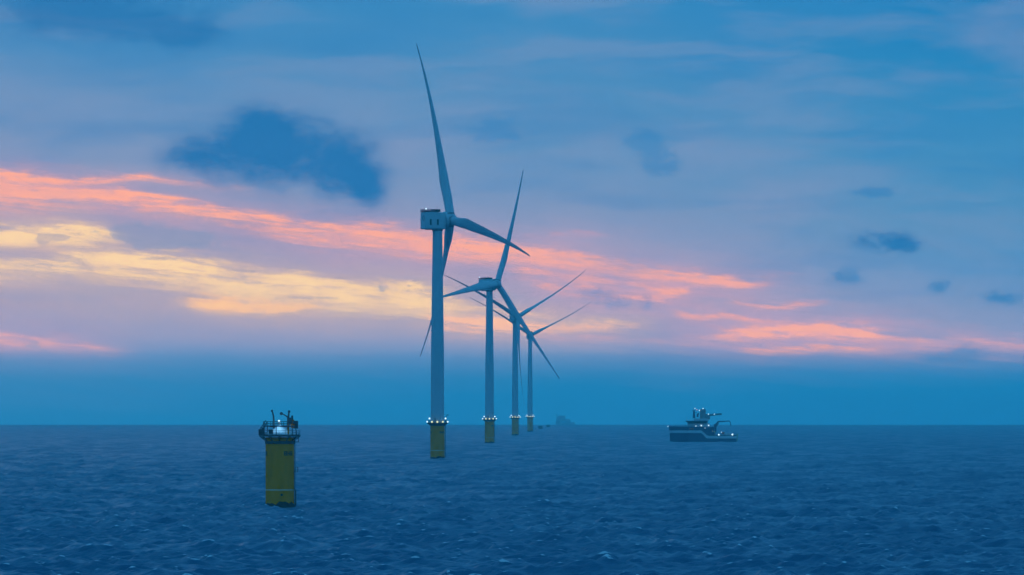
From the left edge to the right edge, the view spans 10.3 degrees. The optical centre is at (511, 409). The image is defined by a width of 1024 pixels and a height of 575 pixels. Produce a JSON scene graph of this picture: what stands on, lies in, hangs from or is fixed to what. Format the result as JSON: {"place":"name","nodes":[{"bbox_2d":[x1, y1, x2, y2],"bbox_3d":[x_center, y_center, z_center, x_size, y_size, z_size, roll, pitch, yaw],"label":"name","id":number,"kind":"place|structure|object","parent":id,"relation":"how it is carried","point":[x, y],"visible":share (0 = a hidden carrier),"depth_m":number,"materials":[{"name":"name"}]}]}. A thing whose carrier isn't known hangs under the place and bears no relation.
{"place":"outdoors","nodes":[
{"label":"outdoors","id":0,"kind":"place"},
{"bbox_2d":[0,425,1023,574],"bbox_3d":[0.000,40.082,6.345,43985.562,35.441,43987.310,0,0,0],"label":"water","id":1,"kind":"structure","parent":0,"point":[575,500],"depth_m":1527.21,"materials":[{"name":"blue liquid"}]},
{"bbox_2d":[258,410,300,507],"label":"turbine foundation","id":2,"kind":"object","parent":1,"relation":"in","point":[279,439],"visible":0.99,"depth_m":1468.90,"materials":[{"name":"yellow paint"}]},
{"bbox_2d":[416,43,529,458],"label":"wind turbine","id":3,"kind":"object","parent":1,"relation":"in","point":[436,221],"visible":0.99,"depth_m":2962.43,"materials":[{"name":"white metal"}]},
{"bbox_2d":[443,172,559,442],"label":"wind turbine","id":4,"kind":"object","parent":1,"relation":"in","point":[489,285],"visible":0.96,"depth_m":4483.49,"materials":[{"name":"white metal"}]},
{"bbox_2d":[445,272,582,435],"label":"wind turbine","id":5,"kind":"object","parent":1,"relation":"in","point":[515,352],"visible":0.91,"depth_m":6182.98,"materials":[{"name":"white metal"}]},
{"bbox_2d":[469,297,591,431],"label":"wind turbine","id":6,"kind":"object","parent":1,"relation":"in","point":[530,416],"visible":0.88,"depth_m":7667.79,"materials":[{"name":"white metal"}]},
{"bbox_2d":[556,415,574,424],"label":"distant ship","id":7,"kind":"object","parent":1,"relation":"on","point":[562,418],"visible":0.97,"depth_m":17790.57,"materials":[{"name":"grey paint"}]},
{"bbox_2d":[667,408,738,441],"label":"offshore ship","id":8,"kind":"object","parent":1,"relation":"on","point":[699,430],"visible":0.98,"depth_m":4691.30,"materials":[{"name":"blue paint"}]},
{"bbox_2d":[0,0,1023,424],"label":"sky","id":9,"kind":"structure","parent":0,"point":[769,212],"materials":[{"name":"blue"}]}
]}

